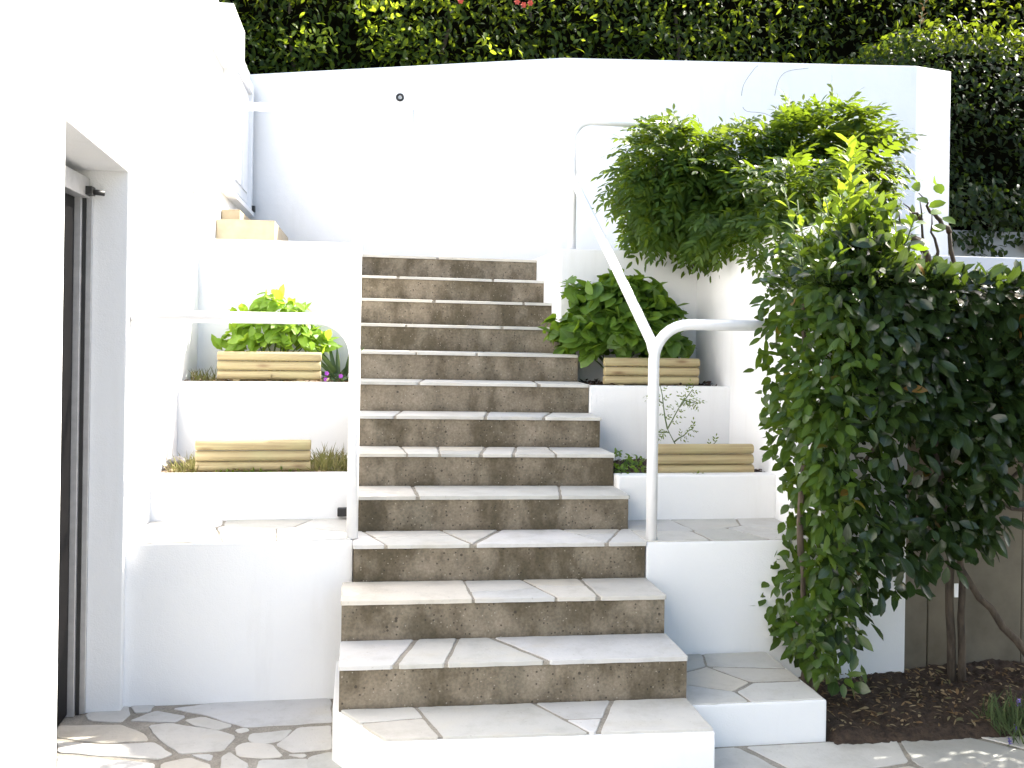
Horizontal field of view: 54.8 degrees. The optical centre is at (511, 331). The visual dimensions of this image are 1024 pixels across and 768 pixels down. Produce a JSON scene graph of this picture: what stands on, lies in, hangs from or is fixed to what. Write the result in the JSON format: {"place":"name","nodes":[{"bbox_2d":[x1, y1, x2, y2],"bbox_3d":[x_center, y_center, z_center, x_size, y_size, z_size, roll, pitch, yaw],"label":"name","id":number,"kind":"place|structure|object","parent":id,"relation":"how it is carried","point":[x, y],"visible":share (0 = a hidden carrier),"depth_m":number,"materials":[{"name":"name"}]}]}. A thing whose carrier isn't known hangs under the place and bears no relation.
{"place":"outdoors","nodes":[
{"label":"outdoors","id":0,"kind":"place"},
{"bbox_2d":[56,698,1023,767],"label":"paving","id":1,"kind":"structure","parent":0,"point":[295,733],"depth_m":3.95,"materials":[{"name":"stone"}]},
{"bbox_2d":[124,518,352,706],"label":"wall","id":2,"kind":"structure","parent":1,"relation":"on","point":[217,611],"depth_m":4.38,"materials":[{"name":"paint"}]},
{"bbox_2d":[130,100,363,538],"bbox_3d":[-1.312,-0.251,5.310,0.996,2.359,1.877,1,0,-9],"label":"handrail","id":3,"kind":"object","parent":2,"relation":"on","point":[351,335],"visible":0.98,"depth_m":4.46,"materials":[{"name":"white metal"}]},
{"bbox_2d":[150,459,346,520],"bbox_3d":[-1.330,0.871,5.211,0.980,0.338,0.700,1,0,-9],"label":"planter","id":4,"kind":"object","parent":2,"relation":"on","point":[242,495],"visible":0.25,"depth_m":4.87,"materials":[{"name":"white painted plaster"}]},
{"bbox_2d":[167,456,185,469],"bbox_3d":[-1.734,0.682,5.102,0.096,0.071,0.096,1,0,-9],"label":"garden stone","id":5,"kind":"object","parent":4,"relation":"on","point":[177,460],"visible":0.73,"depth_m":5.07,"materials":[{"name":"white stone"}]},
{"bbox_2d":[162,450,200,472],"bbox_3d":[-1.664,0.667,5.094,0.231,0.115,0.379,1,0,-1],"label":"grass tuft","id":6,"kind":"object","parent":4,"relation":"on","point":[191,466],"visible":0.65,"depth_m":5.00,"materials":[{"name":"plant"}]},
{"bbox_2d":[157,460,346,472],"bbox_3d":[-1.321,0.718,5.214,0.994,0.091,0.545,1,0,-9],"label":"dry debris","id":7,"kind":"object","parent":4,"relation":"in","point":[319,470],"visible":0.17,"depth_m":5.00,"materials":[{"name":"brown plant"}]},
{"bbox_2d":[195,440,310,472],"bbox_3d":[-1.317,0.659,5.032,0.572,0.213,0.058,1,0,-9],"label":"log edging","id":8,"kind":"object","parent":4,"relation":"in","point":[263,455],"visible":0.91,"depth_m":5.01,"materials":[{"name":"brown wood"}]},
{"bbox_2d":[216,466,298,471],"bbox_3d":[-1.281,0.709,4.984,0.429,0.052,0.062,1,0,-9],"label":"weed","id":9,"kind":"object","parent":4,"relation":"on","point":[227,470],"visible":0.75,"depth_m":4.98,"materials":[{"name":"green plant"}]},
{"bbox_2d":[304,441,347,471],"bbox_3d":[-0.951,0.665,5.241,0.421,0.155,0.550,1,0,-9],"label":"grass tuft","id":10,"kind":"object","parent":4,"relation":"on","point":[326,462],"visible":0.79,"depth_m":5.15,"materials":[{"name":"plant"}]},
{"bbox_2d":[337,507,346,516],"bbox_3d":[-0.842,0.899,4.919,0.055,0.040,0.045,1,0,-9],"label":"drain outlet","id":11,"kind":"object","parent":4,"relation":"attached to","point":[341,511],"visible":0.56,"depth_m":4.90,"materials":[{"name":"black plastic"}]},
{"bbox_2d":[686,652,825,746],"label":"stone block","id":12,"kind":"structure","parent":1,"relation":"on","point":[749,698],"depth_m":4.04,"materials":[{"name":"white stone"}]},
{"bbox_2d":[799,658,1023,744],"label":"soil","id":13,"kind":"structure","parent":0,"point":[928,729],"depth_m":4.35,"materials":[{"name":"brown soil"}]},
{"bbox_2d":[743,131,1023,697],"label":"laurel hedge","id":14,"kind":"object","parent":13,"relation":"in","point":[913,339],"visible":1,"depth_m":4.25,"materials":[{"name":"green plant"}]},
{"bbox_2d":[954,583,957,596],"bbox_3d":[2.073,1.209,4.606,0.020,0.065,0.005,1,0,-9],"label":"plant tag","id":15,"kind":"object","parent":14,"relation":"hanging from","point":[955,589],"visible":1,"depth_m":4.60,"materials":[{"name":"white paint"}]},
{"bbox_2d":[813,661,1023,730],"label":"leaf litter","id":16,"kind":"object","parent":13,"relation":"on","point":[921,696],"visible":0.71,"depth_m":4.45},
{"bbox_2d":[969,684,1023,745],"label":"lavender","id":17,"kind":"object","parent":13,"relation":"on","point":[1013,712],"visible":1,"depth_m":4.12,"materials":[{"name":"green plant"}]},
{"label":"garden ground","id":18,"kind":"structure","parent":0,"visible":0},
{"bbox_2d":[248,58,950,259],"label":"garden wall","id":19,"kind":"structure","parent":18,"relation":"on","point":[472,161],"depth_m":8.12,"materials":[{"name":"white paint"}]},
{"bbox_2d":[396,93,403,101],"bbox_3d":[-0.940,-1.963,8.276,0.072,0.071,0.025,1,0,-9],"label":"wall ring","id":20,"kind":"object","parent":19,"relation":"attached to","point":[400,94],"depth_m":8.27,"materials":[{"name":"black plastic"}]},
{"bbox_2d":[836,0,1023,256],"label":"clipped hedge","id":21,"kind":"object","parent":18,"relation":"on","point":[986,179],"visible":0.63,"depth_m":8.95,"materials":[{"name":"green plant"}]},
{"bbox_2d":[931,256,1023,272],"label":"side ledge","id":22,"kind":"object","parent":18,"relation":"on","point":[987,263],"visible":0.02,"depth_m":7.40,"materials":[{"name":"white paint"}]},
{"bbox_2d":[948,230,1023,257],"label":"wall","id":23,"kind":"structure","parent":18,"relation":"on","point":[1017,252],"depth_m":8.63,"materials":[{"name":"white paint"}]},
{"label":"ground","id":24,"kind":"structure","parent":0,"visible":0},
{"bbox_2d":[0,0,254,767],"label":"house","id":25,"kind":"structure","parent":24,"relation":"on","point":[126,165],"depth_m":4.20,"materials":[{"name":"white paint"}]},
{"bbox_2d":[57,165,104,726],"bbox_3d":[-1.771,0.491,3.650,0.214,2.285,1.149,1,0,-9],"label":"door","id":26,"kind":"structure","parent":25,"relation":"in","point":[78,199],"depth_m":4.18,"materials":[{"name":"grey metal"}]},
{"bbox_2d":[220,67,254,216],"bbox_3d":[-2.146,-1.552,7.772,0.095,1.120,1.620,1,0,-9],"label":"upper door","id":27,"kind":"structure","parent":25,"relation":"in","point":[237,125],"depth_m":7.73,"materials":[{"name":"white paint"}]},
{"bbox_2d":[177,379,348,459],"bbox_3d":[-1.425,0.558,5.863,0.980,0.562,0.660,1,0,-9],"label":"planter","id":28,"kind":"object","parent":25,"relation":"attached to","point":[316,413],"visible":0.59,"depth_m":5.54,"materials":[{"name":"white painted plaster"}]},
{"bbox_2d":[188,365,217,380],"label":"grass tuft","id":29,"kind":"object","parent":28,"relation":"on","point":[196,376],"visible":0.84,"depth_m":5.74,"materials":[{"name":"plant"}]},
{"bbox_2d":[184,375,348,381],"bbox_3d":[-1.414,0.288,5.871,0.983,0.090,0.525,1,0,-9],"label":"dry debris","id":30,"kind":"object","parent":28,"relation":"in","point":[328,380],"visible":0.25,"depth_m":5.73,"materials":[{"name":"brown plant"}]},
{"bbox_2d":[217,351,321,381],"bbox_3d":[-1.403,0.224,5.716,0.586,0.213,0.057,1,0,-9],"label":"log edging","id":31,"kind":"object","parent":28,"relation":"in","point":[239,365],"visible":0.94,"depth_m":5.69,"materials":[{"name":"brown wood"}]},
{"bbox_2d":[211,284,342,380],"bbox_3d":[-1.412,0.013,5.935,0.720,0.601,0.506,1,0,17],"label":"hydrangea","id":32,"kind":"object","parent":28,"relation":"in","point":[310,338],"visible":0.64,"depth_m":5.86,"materials":[{"name":"green plant"}]},
{"bbox_2d":[323,370,348,381],"bbox_3d":[-1.000,0.280,5.797,0.225,0.106,0.176,1,0,-9],"label":"petunia","id":33,"kind":"object","parent":28,"relation":"in","point":[342,377],"visible":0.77,"depth_m":5.76,"materials":[{"name":"green plant"}]},
{"bbox_2d":[315,346,364,380],"bbox_3d":[-1.005,0.181,5.923,0.422,0.253,0.158,1,0,-9],"label":"strap plant","id":34,"kind":"object","parent":28,"relation":"on","point":[332,368],"visible":0.59,"depth_m":5.89,"materials":[{"name":"green plant"}]},
{"bbox_2d":[332,254,714,767],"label":"staircase","id":35,"kind":"structure","parent":24,"relation":"on","point":[503,598],"depth_m":4.45,"materials":[{"name":"stone"}]},
{"bbox_2d":[628,518,817,677],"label":"wall","id":36,"kind":"structure","parent":24,"relation":"on","point":[707,577],"depth_m":4.62,"materials":[{"name":"paint"}]},
{"bbox_2d":[568,117,812,539],"bbox_3d":[0.917,-0.210,5.589,0.842,2.374,1.917,1,0,-9],"label":"handrail","id":37,"kind":"object","parent":36,"relation":"on","point":[654,344],"visible":0.91,"depth_m":4.65,"materials":[{"name":"white metal"}]},
{"bbox_2d":[613,459,775,519],"bbox_3d":[0.915,0.905,5.483,0.858,0.337,0.700,1,0,-9],"label":"planter","id":38,"kind":"object","parent":36,"relation":"on","point":[729,495],"visible":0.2,"depth_m":5.15,"materials":[{"name":"white painted render"}]},
{"bbox_2d":[613,448,646,473],"bbox_3d":[0.622,0.711,5.302,0.219,0.138,0.349,1,0,-9],"label":"ground creeper","id":39,"kind":"object","parent":38,"relation":"in","point":[623,467],"visible":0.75,"depth_m":5.30,"materials":[{"name":"green plant"}]},
{"bbox_2d":[646,379,718,443],"bbox_3d":[0.926,0.516,5.387,0.440,0.521,0.071,1,0,-6],"label":"twiggy shrub","id":40,"kind":"object","parent":38,"relation":"on","point":[681,404],"visible":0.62,"depth_m":5.38,"materials":[{"name":"green plant"}]},
{"bbox_2d":[613,458,761,472],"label":"bark chips","id":41,"kind":"object","parent":38,"relation":"in","point":[646,468],"visible":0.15,"depth_m":5.35,"materials":[{"name":"brown wood"}]},
{"bbox_2d":[658,444,753,472],"bbox_3d":[1.011,0.707,5.266,0.572,0.213,0.057,1,0,-9],"label":"log edging","id":42,"kind":"object","parent":38,"relation":"in","point":[695,458],"visible":0.81,"depth_m":5.25,"materials":[{"name":"brown wood"}]},
{"bbox_2d":[696,223,910,678],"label":"side wall","id":43,"kind":"structure","parent":24,"relation":"on","point":[727,358],"depth_m":5.57,"materials":[{"name":"white paint"}]},
{"bbox_2d":[582,382,729,460],"bbox_3d":[0.823,0.595,6.115,0.858,0.555,0.640,1,0,-9],"label":"planter","id":44,"kind":"object","parent":43,"relation":"attached to","point":[621,411],"visible":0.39,"depth_m":5.80,"materials":[{"name":"white painted render"}]},
{"bbox_2d":[538,268,695,367],"bbox_3d":[0.663,-0.029,6.153,1.026,0.728,0.669,1,0,-9],"label":"hydrangea","id":45,"kind":"object","parent":44,"relation":"in","point":[596,322],"visible":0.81,"depth_m":6.00,"materials":[{"name":"green plant"}]},
{"bbox_2d":[579,379,716,385],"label":"bark chips","id":46,"kind":"object","parent":44,"relation":"in","point":[708,383],"visible":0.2,"depth_m":6.09,"materials":[{"name":"brown wood"}]},
{"bbox_2d":[603,357,699,385],"bbox_3d":[0.839,0.266,5.936,0.589,0.213,0.058,1,0,-9],"label":"log edging","id":47,"kind":"object","parent":44,"relation":"in","point":[672,371],"visible":0.77,"depth_m":5.91,"materials":[{"name":"brown wood"}]},
{"bbox_2d":[904,290,1023,668],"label":"cement wall","id":48,"kind":"structure","parent":24,"relation":"on","point":[999,586],"depth_m":4.93,"materials":[{"name":"grey concrete"}]},
{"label":"upper terrace","id":49,"kind":"structure","parent":0,"visible":0},
{"bbox_2d":[197,239,352,379],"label":"retaining wall","id":50,"kind":"structure","parent":49,"relation":"on","point":[234,273],"depth_m":6.16,"materials":[{"name":"white paint"}]},
{"bbox_2d":[216,209,287,240],"bbox_3d":[-1.934,-0.714,7.442,0.390,0.310,1.300,1,0,-9],"label":"doorstep","id":51,"kind":"object","parent":50,"relation":"on","point":[234,224],"visible":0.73,"depth_m":6.81,"materials":[{"name":"beige stone"}]},
{"bbox_2d":[535,249,696,382],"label":"retaining wall","id":52,"kind":"structure","parent":49,"relation":"on","point":[561,265],"depth_m":6.42,"materials":[{"name":"white paint"}]},
{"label":"hillside","id":53,"kind":"structure","parent":0,"visible":0},
{"bbox_2d":[218,0,1023,73],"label":"tall hedge","id":54,"kind":"object","parent":53,"relation":"on","point":[283,36],"visible":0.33,"depth_m":9.88,"materials":[{"name":"green plant"}]},
{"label":"garden bed","id":55,"kind":"structure","parent":0,"visible":0},
{"bbox_2d":[590,67,955,282],"bbox_3d":[1.832,-1.164,6.468,2.919,1.980,2.215,1,0,-44],"label":"wisteria","id":56,"kind":"object","parent":55,"relation":"on","point":[688,200],"visible":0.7,"depth_m":6.05,"materials":[{"name":"green plant"}]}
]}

